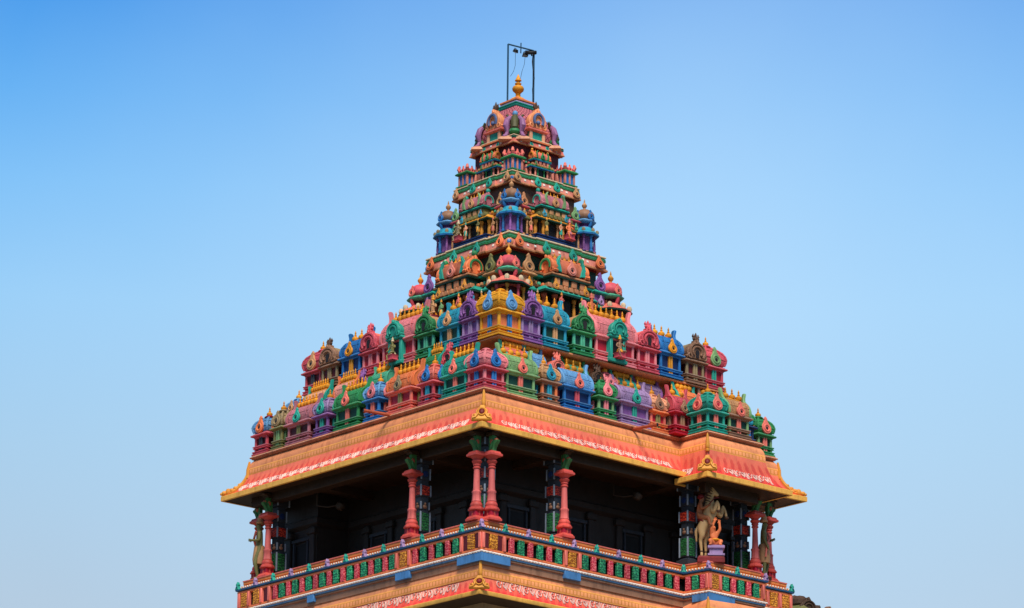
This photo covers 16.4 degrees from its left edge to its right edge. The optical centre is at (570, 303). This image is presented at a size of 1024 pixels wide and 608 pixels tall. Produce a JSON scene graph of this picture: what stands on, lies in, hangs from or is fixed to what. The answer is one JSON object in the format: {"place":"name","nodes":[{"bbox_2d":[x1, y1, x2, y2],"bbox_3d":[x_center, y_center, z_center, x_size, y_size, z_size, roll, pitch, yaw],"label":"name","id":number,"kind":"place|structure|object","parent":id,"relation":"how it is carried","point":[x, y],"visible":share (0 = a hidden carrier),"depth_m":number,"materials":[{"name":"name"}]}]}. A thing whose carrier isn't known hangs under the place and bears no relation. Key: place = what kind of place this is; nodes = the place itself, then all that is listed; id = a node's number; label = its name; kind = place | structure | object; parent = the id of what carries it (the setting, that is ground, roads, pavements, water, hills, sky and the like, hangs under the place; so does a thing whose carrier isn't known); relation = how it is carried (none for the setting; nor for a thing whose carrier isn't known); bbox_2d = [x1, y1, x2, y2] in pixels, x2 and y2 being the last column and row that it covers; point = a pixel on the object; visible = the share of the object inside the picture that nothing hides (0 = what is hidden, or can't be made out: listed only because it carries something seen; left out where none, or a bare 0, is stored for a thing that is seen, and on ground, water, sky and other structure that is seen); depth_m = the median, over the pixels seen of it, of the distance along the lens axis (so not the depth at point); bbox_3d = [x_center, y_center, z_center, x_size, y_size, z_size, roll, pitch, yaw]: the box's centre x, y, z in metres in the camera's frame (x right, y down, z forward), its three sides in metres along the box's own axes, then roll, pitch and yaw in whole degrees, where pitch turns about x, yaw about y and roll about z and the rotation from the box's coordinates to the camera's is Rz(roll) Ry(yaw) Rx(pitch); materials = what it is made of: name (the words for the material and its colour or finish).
{"place":"outdoors","nodes":[
{"label":"outdoors","id":0,"kind":"place"},
{"bbox_2d":[0,0,1023,607],"label":"sky","id":1,"kind":"structure","parent":0,"point":[197,197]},
{"label":"courtyard","id":2,"kind":"structure","parent":0,"visible":0},
{"bbox_2d":[220,96,806,607],"bbox_3d":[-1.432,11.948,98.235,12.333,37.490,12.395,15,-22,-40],"label":"temple tower","id":3,"kind":"structure","parent":2,"relation":"on","point":[358,470],"depth_m":97.93,"materials":[{"name":"paint"}]},
{"bbox_2d":[250,408,273,455],"bbox_3d":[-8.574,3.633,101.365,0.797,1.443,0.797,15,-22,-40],"label":"domed shrine","id":4,"kind":"object","parent":3,"relation":"on","point":[263,436],"visible":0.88,"depth_m":101.05,"materials":[{"name":"paint"}]},
{"bbox_2d":[269,402,288,450],"bbox_3d":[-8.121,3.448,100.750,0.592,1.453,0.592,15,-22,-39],"label":"domed shrine","id":5,"kind":"object","parent":3,"relation":"on","point":[279,430],"visible":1,"depth_m":100.53,"materials":[{"name":"green paint"}]},
{"bbox_2d":[283,392,322,445],"bbox_3d":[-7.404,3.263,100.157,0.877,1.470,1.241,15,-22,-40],"label":"barrel roof shrine","id":6,"kind":"object","parent":3,"relation":"on","point":[300,425],"visible":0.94,"depth_m":99.87,"materials":[{"name":"paint"}]},
{"bbox_2d":[301,341,325,395],"bbox_3d":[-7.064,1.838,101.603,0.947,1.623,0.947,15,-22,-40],"label":"domed shrine","id":7,"kind":"object","parent":3,"relation":"on","point":[312,374],"visible":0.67,"depth_m":101.35,"materials":[{"name":"paint"}]},
{"bbox_2d":[304,378,333,400],"bbox_3d":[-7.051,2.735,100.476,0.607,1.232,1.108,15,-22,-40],"label":"barrel roof shrine","id":8,"kind":"object","parent":3,"relation":"on","point":[324,388],"visible":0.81,"depth_m":100.40,"materials":[{"name":"yellow paint"}]},
{"bbox_2d":[311,389,335,437],"bbox_3d":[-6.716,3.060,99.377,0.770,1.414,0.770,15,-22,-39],"label":"domed shrine","id":9,"kind":"object","parent":3,"relation":"on","point":[324,418],"visible":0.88,"depth_m":99.08,"materials":[{"name":"purple paint"}]},
{"bbox_2d":[317,338,341,385],"bbox_3d":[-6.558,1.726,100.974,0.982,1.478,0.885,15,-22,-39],"label":"gabled shrine","id":10,"kind":"object","parent":3,"relation":"on","point":[330,365],"visible":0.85,"depth_m":100.65,"materials":[{"name":"brown paint"}]},
{"bbox_2d":[332,368,360,398],"bbox_3d":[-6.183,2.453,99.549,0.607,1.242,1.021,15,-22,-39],"label":"barrel roof shrine","id":11,"kind":"object","parent":3,"relation":"on","point":[345,380],"visible":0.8,"depth_m":99.58,"materials":[{"name":"paint"}]},
{"bbox_2d":[332,376,372,431],"bbox_3d":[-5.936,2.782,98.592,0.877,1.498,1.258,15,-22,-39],"label":"barrel roof shrine","id":12,"kind":"object","parent":3,"relation":"on","point":[348,406],"visible":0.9,"depth_m":98.30,"materials":[{"name":"green paint"}]},
{"bbox_2d":[337,327,375,377],"bbox_3d":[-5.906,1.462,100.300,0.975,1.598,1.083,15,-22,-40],"label":"barrel roof shrine","id":13,"kind":"object","parent":3,"relation":"on","point":[351,359],"visible":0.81,"depth_m":100.03,"materials":[{"name":"blue paint"}]},
{"bbox_2d":[358,323,382,375],"bbox_3d":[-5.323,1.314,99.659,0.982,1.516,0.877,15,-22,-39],"label":"gabled shrine","id":14,"kind":"object","parent":3,"relation":"on","point":[370,351],"visible":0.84,"depth_m":99.33,"materials":[{"name":"paint"}]},
{"bbox_2d":[361,374,388,422],"bbox_3d":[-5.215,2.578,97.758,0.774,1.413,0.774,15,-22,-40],"label":"domed shrine","id":15,"kind":"object","parent":3,"relation":"on","point":[375,397],"visible":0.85,"depth_m":97.46,"materials":[{"name":"blue paint"}]},
{"bbox_2d":[371,361,394,383],"bbox_3d":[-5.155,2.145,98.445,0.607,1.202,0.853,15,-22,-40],"label":"barrel roof shrine","id":16,"kind":"object","parent":3,"relation":"on","point":[387,372],"visible":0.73,"depth_m":98.33,"materials":[{"name":"teal paint"}]},
{"bbox_2d":[378,299,430,367],"bbox_3d":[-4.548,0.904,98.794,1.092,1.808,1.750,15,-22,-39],"label":"barrel roof shrine","id":17,"kind":"object","parent":3,"relation":"on","point":[400,329],"visible":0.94,"depth_m":98.40,"materials":[{"name":"pink paint"}]},
{"bbox_2d":[385,337,397,361],"bbox_3d":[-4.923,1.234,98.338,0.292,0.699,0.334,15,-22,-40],"label":"seated statue","id":18,"kind":"object","parent":17,"relation":"in","point":[392,356],"visible":1,"depth_m":98.24,"materials":[{"name":"green paint"}]},
{"bbox_2d":[384,358,425,413],"bbox_3d":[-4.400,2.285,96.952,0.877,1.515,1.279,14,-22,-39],"label":"barrel roof shrine","id":19,"kind":"object","parent":3,"relation":"on","point":[403,390],"visible":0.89,"depth_m":96.64,"materials":[{"name":"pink paint"}]},
{"bbox_2d":[398,274,424,316],"bbox_3d":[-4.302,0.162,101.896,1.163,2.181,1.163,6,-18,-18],"label":"corner pavilion","id":20,"kind":"structure","parent":3,"relation":"on","point":[415,299],"depth_m":101.73,"materials":[{"name":"paint"}]},
{"bbox_2d":[413,305,439,359],"bbox_3d":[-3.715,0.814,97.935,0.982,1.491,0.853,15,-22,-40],"label":"gabled shrine","id":21,"kind":"object","parent":3,"relation":"on","point":[427,334],"visible":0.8,"depth_m":97.62,"materials":[{"name":"green paint"}]},
{"bbox_2d":[421,274,435,310],"bbox_3d":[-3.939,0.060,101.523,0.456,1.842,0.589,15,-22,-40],"label":"miniature shrine","id":22,"kind":"object","parent":3,"relation":"attached to","point":[429,292],"visible":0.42,"depth_m":101.51,"materials":[{"name":"paint"}]},
{"bbox_2d":[416,355,443,405],"bbox_3d":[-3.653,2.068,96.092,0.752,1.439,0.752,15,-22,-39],"label":"domed shrine","id":23,"kind":"object","parent":3,"relation":"on","point":[431,385],"visible":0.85,"depth_m":95.80,"materials":[{"name":"paint"}]},
{"bbox_2d":[425,341,446,365],"bbox_3d":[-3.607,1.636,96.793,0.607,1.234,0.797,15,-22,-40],"label":"barrel roof shrine","id":24,"kind":"object","parent":3,"relation":"on","point":[438,351],"visible":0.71,"depth_m":96.74,"materials":[{"name":"green paint"}]},
{"bbox_2d":[433,201,453,254],"bbox_3d":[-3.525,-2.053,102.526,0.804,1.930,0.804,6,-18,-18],"label":"corner pavilion","id":25,"kind":"structure","parent":3,"relation":"on","point":[442,237],"depth_m":102.32,"materials":[{"name":"paint"}]},
{"bbox_2d":[441,342,458,364],"bbox_3d":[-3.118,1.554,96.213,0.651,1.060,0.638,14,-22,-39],"label":"gabled shrine","id":26,"kind":"object","parent":3,"relation":"on","point":[446,356],"visible":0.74,"depth_m":96.12,"materials":[{"name":"paint"}]},
{"bbox_2d":[435,295,473,348],"bbox_3d":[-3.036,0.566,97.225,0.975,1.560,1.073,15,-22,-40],"label":"barrel roof shrine","id":27,"kind":"object","parent":3,"relation":"on","point":[449,328],"visible":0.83,"depth_m":96.91,"materials":[{"name":"paint"}]},
{"bbox_2d":[450,208,463,248],"bbox_3d":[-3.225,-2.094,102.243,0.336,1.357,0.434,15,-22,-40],"label":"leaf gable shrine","id":28,"kind":"object","parent":3,"relation":"on","point":[455,216],"visible":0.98,"depth_m":102.21,"materials":[{"name":"green paint"}]},
{"bbox_2d":[431,250,483,314],"bbox_3d":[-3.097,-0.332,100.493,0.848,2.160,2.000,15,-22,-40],"label":"pavilion","id":29,"kind":"structure","parent":3,"relation":"on","point":[455,278],"depth_m":100.22,"materials":[{"name":"paint"}]},
{"bbox_2d":[439,342,479,398],"bbox_3d":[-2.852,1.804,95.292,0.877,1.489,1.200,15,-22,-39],"label":"barrel roof shrine","id":30,"kind":"object","parent":3,"relation":"on","point":[454,377],"visible":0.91,"depth_m":95.06,"materials":[{"name":"teal paint"}]},
{"bbox_2d":[455,163,477,188],"bbox_3d":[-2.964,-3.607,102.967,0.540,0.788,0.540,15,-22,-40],"label":"corner pavilion","id":31,"kind":"structure","parent":3,"relation":"on","point":[465,175],"depth_m":102.82,"materials":[{"name":"pink paint"}]},
{"bbox_2d":[458,290,480,345],"bbox_3d":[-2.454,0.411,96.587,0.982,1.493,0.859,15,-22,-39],"label":"gabled shrine","id":32,"kind":"object","parent":3,"relation":"on","point":[469,321],"visible":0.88,"depth_m":96.29,"materials":[{"name":"purple paint"}]},
{"bbox_2d":[453,189,495,248],"bbox_3d":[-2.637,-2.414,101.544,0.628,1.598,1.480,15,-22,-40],"label":"pavilion","id":33,"kind":"structure","parent":3,"relation":"on","point":[472,210],"depth_m":101.32,"materials":[{"name":"multicoloured paint"}]},
{"bbox_2d":[451,220,463,242],"bbox_3d":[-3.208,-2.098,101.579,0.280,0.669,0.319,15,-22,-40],"label":"seated statue","id":34,"kind":"object","parent":33,"relation":"on","point":[457,237],"visible":1,"depth_m":101.47,"materials":[{"name":"paint"}]},
{"bbox_2d":[463,348,508,391],"bbox_3d":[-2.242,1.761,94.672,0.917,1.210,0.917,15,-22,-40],"label":"domed shrine","id":35,"kind":"object","parent":3,"relation":"on","point":[486,366],"visible":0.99,"depth_m":94.39,"materials":[{"name":"paint"}]},
{"bbox_2d":[476,148,502,179],"bbox_3d":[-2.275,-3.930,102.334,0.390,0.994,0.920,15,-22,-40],"label":"pavilion","id":36,"kind":"structure","parent":3,"relation":"on","point":[490,165],"depth_m":102.21,"materials":[{"name":"multicoloured paint"}]},
{"bbox_2d":[481,253,498,294],"bbox_3d":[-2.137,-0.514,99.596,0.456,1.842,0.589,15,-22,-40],"label":"miniature shrine","id":37,"kind":"object","parent":3,"relation":"attached to","point":[490,265],"visible":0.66,"depth_m":99.57,"materials":[{"name":"paint"}]},
{"bbox_2d":[493,192,503,233],"bbox_3d":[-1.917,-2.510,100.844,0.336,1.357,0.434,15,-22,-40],"label":"miniature shrine","id":38,"kind":"object","parent":3,"relation":"on","point":[498,204],"visible":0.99,"depth_m":100.80,"materials":[{"name":"red paint"}]},
{"bbox_2d":[475,288,525,339],"bbox_3d":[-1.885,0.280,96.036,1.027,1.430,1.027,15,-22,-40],"label":"domed shrine","id":39,"kind":"object","parent":3,"relation":"on","point":[500,309],"visible":1,"depth_m":95.71,"materials":[{"name":"yellow paint"}]},
{"bbox_2d":[486,244,530,300],"bbox_3d":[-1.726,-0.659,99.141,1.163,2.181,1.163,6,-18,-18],"label":"corner pavilion","id":40,"kind":"structure","parent":3,"relation":"on","point":[508,270],"depth_m":98.95,"materials":[{"name":"paint"}]},
{"bbox_2d":[496,178,525,233],"bbox_3d":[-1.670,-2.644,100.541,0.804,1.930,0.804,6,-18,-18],"label":"corner pavilion","id":41,"kind":"structure","parent":3,"relation":"on","point":[510,213],"depth_m":100.34,"materials":[{"name":"paint"}]},
{"bbox_2d":[500,146,526,172],"bbox_3d":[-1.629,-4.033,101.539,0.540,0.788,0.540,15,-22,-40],"label":"corner pavilion","id":42,"kind":"structure","parent":3,"relation":"on","point":[513,159],"depth_m":101.41,"materials":[{"name":"pink paint"}]},
{"bbox_2d":[498,339,528,358],"bbox_3d":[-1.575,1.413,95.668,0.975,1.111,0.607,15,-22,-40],"label":"barrel roof shrine","id":43,"kind":"object","parent":3,"relation":"on","point":[508,343],"visible":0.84,"depth_m":95.60,"materials":[{"name":"orange paint"}]},
{"bbox_2d":[235,518,794,607],"bbox_3d":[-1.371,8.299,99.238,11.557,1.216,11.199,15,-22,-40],"label":"balcony railing","id":44,"kind":"object","parent":3,"relation":"on","point":[505,547],"visible":1,"depth_m":95.48,"materials":[{"name":"paint"}]},
{"bbox_2d":[248,513,263,578],"bbox_3d":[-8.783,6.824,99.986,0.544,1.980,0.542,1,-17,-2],"label":"guardian statue","id":45,"kind":"object","parent":44,"relation":"on","point":[258,554],"visible":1,"depth_m":99.84,"materials":[{"name":"beige paint"}]},
{"bbox_2d":[249,502,264,577],"bbox_3d":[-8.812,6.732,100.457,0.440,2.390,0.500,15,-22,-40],"label":"rose column","id":46,"kind":"structure","parent":44,"relation":"on","point":[257,511],"depth_m":100.53,"materials":[{"name":"paint"}]},
{"bbox_2d":[257,493,278,576],"bbox_3d":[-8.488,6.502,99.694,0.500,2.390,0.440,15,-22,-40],"label":"rose column","id":47,"kind":"structure","parent":44,"relation":"on","point":[268,516],"depth_m":99.66,"materials":[{"name":"paint"}]},
{"bbox_2d":[271,501,289,572],"bbox_3d":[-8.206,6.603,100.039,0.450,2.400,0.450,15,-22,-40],"label":"carved pier","id":48,"kind":"structure","parent":44,"relation":"on","point":[279,533],"depth_m":99.94,"materials":[{"name":"stone"}]},
{"bbox_2d":[401,449,422,538],"bbox_3d":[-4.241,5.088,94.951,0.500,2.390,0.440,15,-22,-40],"label":"rose column","id":49,"kind":"structure","parent":44,"relation":"on","point":[411,527],"depth_m":94.92,"materials":[{"name":"paint"}]},
{"bbox_2d":[415,459,433,534],"bbox_3d":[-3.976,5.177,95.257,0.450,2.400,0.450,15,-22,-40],"label":"carved pier","id":50,"kind":"structure","parent":44,"relation":"on","point":[423,488],"depth_m":95.14,"materials":[{"name":"stone"}]},
{"bbox_2d":[465,430,484,521],"bbox_3d":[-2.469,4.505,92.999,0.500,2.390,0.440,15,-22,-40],"label":"rose column","id":51,"kind":"structure","parent":44,"relation":"on","point":[476,508],"depth_m":92.95,"materials":[{"name":"paint"}]},
{"bbox_2d":[480,437,497,516],"bbox_3d":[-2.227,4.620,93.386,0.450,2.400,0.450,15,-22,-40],"label":"carved pier","id":52,"kind":"structure","parent":44,"relation":"on","point":[484,475],"depth_m":93.25,"materials":[{"name":"stone"}]},
{"bbox_2d":[483,430,502,521],"bbox_3d":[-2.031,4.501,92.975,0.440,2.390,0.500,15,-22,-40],"label":"rose column","id":53,"kind":"structure","parent":44,"relation":"on","point":[491,508],"depth_m":92.92,"materials":[{"name":"paint"}]},
{"bbox_2d":[543,460,561,534],"bbox_3d":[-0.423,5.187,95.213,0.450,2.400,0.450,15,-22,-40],"label":"carved pier","id":54,"kind":"structure","parent":44,"relation":"on","point":[553,489],"depth_m":95.10,"materials":[{"name":"stone"}]},
{"bbox_2d":[554,449,574,538],"bbox_3d":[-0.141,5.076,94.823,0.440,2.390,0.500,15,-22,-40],"label":"rose column","id":55,"kind":"structure","parent":44,"relation":"on","point":[564,526],"depth_m":94.78,"materials":[{"name":"paint"}]},
{"bbox_2d":[676,484,698,564],"bbox_3d":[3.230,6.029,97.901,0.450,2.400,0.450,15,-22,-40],"label":"carved pier","id":56,"kind":"structure","parent":44,"relation":"on","point":[687,517],"depth_m":97.78,"materials":[{"name":"stone"}]},
{"bbox_2d":[695,487,728,563],"bbox_3d":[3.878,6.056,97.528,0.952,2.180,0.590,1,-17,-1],"label":"horse statue","id":57,"kind":"object","parent":44,"relation":"on","point":[708,511],"visible":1,"depth_m":97.41,"materials":[{"name":"paint"}]},
{"bbox_2d":[730,502,749,568],"bbox_3d":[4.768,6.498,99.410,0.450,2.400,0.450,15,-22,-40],"label":"carved pier","id":58,"kind":"structure","parent":44,"relation":"on","point":[741,534],"depth_m":99.30,"materials":[{"name":"stone"}]},
{"bbox_2d":[745,499,764,577],"bbox_3d":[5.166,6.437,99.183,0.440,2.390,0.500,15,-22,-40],"label":"rose column","id":59,"kind":"structure","parent":44,"relation":"on","point":[755,514],"depth_m":99.12,"materials":[{"name":"paint"}]},
{"bbox_2d":[758,511,774,579],"bbox_3d":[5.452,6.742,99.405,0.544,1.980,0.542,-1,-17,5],"label":"guardian statue","id":60,"kind":"object","parent":44,"relation":"on","point":[764,553],"visible":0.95,"depth_m":99.26,"materials":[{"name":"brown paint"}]},
{"bbox_2d":[759,500,778,580],"bbox_3d":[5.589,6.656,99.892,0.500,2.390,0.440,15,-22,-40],"label":"rose column","id":61,"kind":"structure","parent":44,"relation":"on","point":[769,512],"depth_m":99.87,"materials":[{"name":"paint"}]},
{"bbox_2d":[495,342,539,399],"bbox_3d":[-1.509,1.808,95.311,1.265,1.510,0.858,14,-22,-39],"label":"barrel roof shrine","id":62,"kind":"object","parent":3,"relation":"on","point":[520,377],"visible":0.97,"depth_m":95.06,"materials":[{"name":"green paint"}]},
{"bbox_2d":[512,74,523,96],"bbox_3d":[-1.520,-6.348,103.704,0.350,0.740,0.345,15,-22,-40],"label":"gold finial","id":63,"kind":"object","parent":3,"relation":"on","point":[518,89],"visible":1,"depth_m":103.57,"materials":[{"name":"paint"}]},
{"bbox_2d":[507,43,534,101],"bbox_3d":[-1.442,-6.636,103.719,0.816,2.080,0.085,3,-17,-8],"label":"light frame","id":64,"kind":"object","parent":3,"relation":"on","point":[533,64],"visible":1,"depth_m":103.80,"materials":[{"name":"blue metal"}]},
{"bbox_2d":[518,192,530,233],"bbox_3d":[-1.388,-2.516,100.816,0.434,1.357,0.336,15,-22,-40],"label":"miniature shrine","id":65,"kind":"object","parent":3,"relation":"on","point":[523,205],"visible":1,"depth_m":100.75,"materials":[{"name":"orange paint"}]},
{"bbox_2d":[519,253,537,300],"bbox_3d":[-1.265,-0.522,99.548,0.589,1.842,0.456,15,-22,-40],"label":"miniature shrine","id":66,"kind":"object","parent":3,"relation":"attached to","point":[527,272],"visible":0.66,"depth_m":99.48,"materials":[{"name":"paint"}]},
{"bbox_2d":[520,290,544,344],"bbox_3d":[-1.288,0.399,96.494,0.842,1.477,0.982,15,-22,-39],"label":"gabled shrine","id":67,"kind":"object","parent":3,"relation":"on","point":[531,321],"visible":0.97,"depth_m":96.17,"materials":[{"name":"purple paint"}]},
{"bbox_2d":[521,345,546,379],"bbox_3d":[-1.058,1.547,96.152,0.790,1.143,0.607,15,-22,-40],"label":"barrel roof shrine","id":68,"kind":"object","parent":3,"relation":"on","point":[537,359],"visible":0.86,"depth_m":96.08,"materials":[{"name":"paint"}]},
{"bbox_2d":[525,148,554,179],"bbox_3d":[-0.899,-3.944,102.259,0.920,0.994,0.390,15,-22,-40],"label":"pavilion","id":69,"kind":"structure","parent":3,"relation":"on","point":[539,164],"depth_m":102.15,"materials":[{"name":"orange paint"}]},
{"bbox_2d":[535,356,561,405],"bbox_3d":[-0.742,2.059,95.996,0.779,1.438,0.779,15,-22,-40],"label":"domed shrine","id":70,"kind":"object","parent":3,"relation":"on","point":[547,383],"visible":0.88,"depth_m":95.69,"materials":[{"name":"brown paint"}]},
{"bbox_2d":[533,293,570,351],"bbox_3d":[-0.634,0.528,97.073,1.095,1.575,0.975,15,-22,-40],"label":"barrel roof shrine","id":71,"kind":"object","parent":3,"relation":"on","point":[554,326],"visible":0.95,"depth_m":96.73,"materials":[{"name":"paint"}]},
{"bbox_2d":[529,188,575,247],"bbox_3d":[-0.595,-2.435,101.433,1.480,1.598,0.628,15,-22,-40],"label":"pavilion","id":72,"kind":"structure","parent":3,"relation":"on","point":[554,210],"depth_m":101.22,"materials":[{"name":"multicoloured paint"}]},
{"bbox_2d":[563,218,575,241],"bbox_3d":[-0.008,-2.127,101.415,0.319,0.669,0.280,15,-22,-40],"label":"seated statue","id":73,"kind":"object","parent":72,"relation":"on","point":[569,235],"visible":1,"depth_m":101.33,"materials":[{"name":"orange paint"}]},
{"bbox_2d":[547,351,564,369],"bbox_3d":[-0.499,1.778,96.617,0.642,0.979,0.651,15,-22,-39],"label":"gabled shrine","id":74,"kind":"object","parent":3,"relation":"on","point":[557,362],"visible":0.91,"depth_m":96.47,"materials":[{"name":"pink paint"}]},
{"bbox_2d":[555,162,577,187],"bbox_3d":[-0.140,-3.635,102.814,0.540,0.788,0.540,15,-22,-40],"label":"corner pavilion","id":75,"kind":"structure","parent":3,"relation":"on","point":[567,175],"depth_m":102.66,"materials":[{"name":"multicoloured paint"}]},
{"bbox_2d":[536,250,598,317],"bbox_3d":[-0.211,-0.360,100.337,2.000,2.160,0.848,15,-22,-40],"label":"pavilion","id":76,"kind":"structure","parent":3,"relation":"on","point":[569,279],"depth_m":100.10,"materials":[{"name":"paint"}]},
{"bbox_2d":[564,206,581,247],"bbox_3d":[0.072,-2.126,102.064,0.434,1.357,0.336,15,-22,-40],"label":"miniature shrine","id":77,"kind":"object","parent":3,"relation":"on","point":[575,216],"visible":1,"depth_m":102.00,"materials":[{"name":"green paint"}]},
{"bbox_2d":[552,357,595,414],"bbox_3d":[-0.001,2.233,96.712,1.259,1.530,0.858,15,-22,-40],"label":"barrel roof shrine","id":78,"kind":"object","parent":3,"relation":"on","point":[575,389],"visible":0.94,"depth_m":96.40,"materials":[{"name":"blue paint"}]},
{"bbox_2d":[560,356,588,374],"bbox_3d":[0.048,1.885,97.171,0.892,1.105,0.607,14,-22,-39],"label":"barrel roof shrine","id":79,"kind":"object","parent":3,"relation":"on","point":[570,361],"visible":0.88,"depth_m":97.14,"materials":[{"name":"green paint"}]},
{"bbox_2d":[566,305,596,357],"bbox_3d":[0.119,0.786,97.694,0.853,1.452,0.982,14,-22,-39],"label":"gabled shrine","id":80,"kind":"object","parent":3,"relation":"on","point":[580,334],"visible":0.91,"depth_m":97.34,"materials":[{"name":"green paint"}]},
{"bbox_2d":[576,199,598,253],"bbox_3d":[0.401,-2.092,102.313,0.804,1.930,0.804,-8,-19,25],"label":"corner pavilion","id":81,"kind":"structure","parent":3,"relation":"on","point":[588,234],"depth_m":102.10,"materials":[{"name":"paint"}]},
{"bbox_2d":[589,363,604,383],"bbox_3d":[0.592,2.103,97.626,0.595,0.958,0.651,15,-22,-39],"label":"gabled shrine","id":82,"kind":"object","parent":3,"relation":"on","point":[596,374],"visible":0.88,"depth_m":97.45,"materials":[{"name":"paint"}]},
{"bbox_2d":[589,273,607,313],"bbox_3d":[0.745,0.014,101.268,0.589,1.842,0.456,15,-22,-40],"label":"miniature shrine","id":83,"kind":"object","parent":3,"relation":"attached to","point":[598,292],"visible":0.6,"depth_m":101.20,"materials":[{"name":"paint"}]},
{"bbox_2d":[591,377,618,420],"bbox_3d":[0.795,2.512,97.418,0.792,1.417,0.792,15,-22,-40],"label":"domed shrine","id":84,"kind":"object","parent":3,"relation":"on","point":[603,400],"visible":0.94,"depth_m":97.10,"materials":[{"name":"green paint"}]},
{"bbox_2d":[601,368,617,384],"bbox_3d":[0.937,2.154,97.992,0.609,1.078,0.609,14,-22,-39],"label":"domed shrine","id":85,"kind":"object","parent":3,"relation":"on","point":[606,375],"visible":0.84,"depth_m":97.87,"materials":[{"name":"pink paint"}]},
{"bbox_2d":[581,300,638,368],"bbox_3d":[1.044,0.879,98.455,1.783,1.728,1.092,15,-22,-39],"label":"barrel roof shrine","id":86,"kind":"object","parent":3,"relation":"on","point":[610,328],"visible":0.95,"depth_m":98.09,"materials":[{"name":"pink paint"}]},
{"bbox_2d":[613,335,626,359],"bbox_3d":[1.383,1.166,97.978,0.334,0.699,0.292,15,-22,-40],"label":"seated statue","id":87,"kind":"object","parent":86,"relation":"on","point":[620,353],"visible":1,"depth_m":97.88,"materials":[{"name":"brown paint"}]},
{"bbox_2d":[598,272,632,317],"bbox_3d":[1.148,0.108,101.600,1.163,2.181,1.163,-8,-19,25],"label":"corner pavilion","id":88,"kind":"structure","parent":3,"relation":"on","point":[614,298],"depth_m":101.41,"materials":[{"name":"paint"}]},
{"bbox_2d":[608,369,636,388],"bbox_3d":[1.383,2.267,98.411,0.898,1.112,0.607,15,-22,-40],"label":"barrel roof shrine","id":89,"kind":"object","parent":3,"relation":"on","point":[626,378],"visible":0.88,"depth_m":98.37,"materials":[{"name":"teal paint"}]},
{"bbox_2d":[611,373,652,429],"bbox_3d":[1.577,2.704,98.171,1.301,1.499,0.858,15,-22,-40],"label":"barrel roof shrine","id":90,"kind":"object","parent":3,"relation":"on","point":[632,406],"visible":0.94,"depth_m":97.85,"materials":[{"name":"purple paint"}]},
{"bbox_2d":[634,321,660,374],"bbox_3d":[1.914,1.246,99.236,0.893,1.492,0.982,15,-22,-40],"label":"gabled shrine","id":91,"kind":"object","parent":3,"relation":"on","point":[646,351],"visible":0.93,"depth_m":98.89,"materials":[{"name":"paint"}]},
{"bbox_2d":[632,376,662,397],"bbox_3d":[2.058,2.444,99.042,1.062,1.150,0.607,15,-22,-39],"label":"barrel roof shrine","id":92,"kind":"object","parent":3,"relation":"on","point":[656,388],"visible":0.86,"depth_m":99.02,"materials":[{"name":"purple paint"}]},
{"bbox_2d":[648,386,670,433],"bbox_3d":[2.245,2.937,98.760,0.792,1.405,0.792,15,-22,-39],"label":"domed shrine","id":93,"kind":"object","parent":3,"relation":"on","point":[657,413],"visible":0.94,"depth_m":98.48,"materials":[{"name":"orange paint"}]},
{"bbox_2d":[649,323,684,380],"bbox_3d":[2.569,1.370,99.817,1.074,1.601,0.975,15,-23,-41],"label":"barrel roof shrine","id":94,"kind":"object","parent":3,"relation":"on","point":[670,356],"visible":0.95,"depth_m":99.49,"materials":[{"name":"blue paint"}]},
{"bbox_2d":[663,384,690,436],"bbox_3d":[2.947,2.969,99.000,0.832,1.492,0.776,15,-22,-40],"label":"barrel roof shrine","id":95,"kind":"object","parent":3,"relation":"on","point":[678,421],"visible":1,"depth_m":98.70,"materials":[{"name":"paint"}]},
{"bbox_2d":[670,381,696,420],"bbox_3d":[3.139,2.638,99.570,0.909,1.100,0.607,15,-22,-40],"label":"barrel roof shrine","id":96,"kind":"object","parent":3,"relation":"on","point":[690,395],"visible":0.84,"depth_m":99.50,"materials":[{"name":"orange paint"}]},
{"bbox_2d":[681,333,708,386],"bbox_3d":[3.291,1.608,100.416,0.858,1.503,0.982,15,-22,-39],"label":"gabled shrine","id":97,"kind":"object","parent":3,"relation":"on","point":[693,362],"visible":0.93,"depth_m":100.06,"materials":[{"name":"brown paint"}]},
{"bbox_2d":[686,384,729,434],"bbox_3d":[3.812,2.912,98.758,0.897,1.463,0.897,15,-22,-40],"label":"domed shrine","id":98,"kind":"object","parent":3,"relation":"on","point":[707,408],"visible":0.98,"depth_m":98.45,"materials":[{"name":"teal paint"}]},
{"bbox_2d":[702,337,727,391],"bbox_3d":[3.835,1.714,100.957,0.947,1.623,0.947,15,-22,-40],"label":"domed shrine","id":99,"kind":"object","parent":3,"relation":"on","point":[714,370],"visible":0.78,"depth_m":100.63,"materials":[{"name":"paint"}]},
{"bbox_2d":[718,387,752,439],"bbox_3d":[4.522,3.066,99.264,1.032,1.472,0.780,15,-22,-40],"label":"barrel roof shrine","id":100,"kind":"object","parent":3,"relation":"on","point":[738,419],"visible":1,"depth_m":99.02,"materials":[{"name":"brown paint"}]},
{"bbox_2d":[749,415,757,440],"bbox_3d":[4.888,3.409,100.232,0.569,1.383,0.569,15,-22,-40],"label":"domed shrine","id":101,"kind":"object","parent":3,"relation":"on","point":[752,426],"visible":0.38,"depth_m":100.11,"materials":[{"name":"blue paint"}]},
{"bbox_2d":[754,409,776,456],"bbox_3d":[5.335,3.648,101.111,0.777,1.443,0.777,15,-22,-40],"label":"domed shrine","id":102,"kind":"object","parent":3,"relation":"on","point":[764,431],"visible":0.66,"depth_m":100.83,"materials":[{"name":"green paint"}]},
{"bbox_2d":[792,595,830,607],"bbox_3d":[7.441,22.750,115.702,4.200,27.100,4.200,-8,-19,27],"label":"distant tower roof","id":103,"kind":"structure","parent":2,"relation":"on","point":[799,601],"depth_m":118.87,"materials":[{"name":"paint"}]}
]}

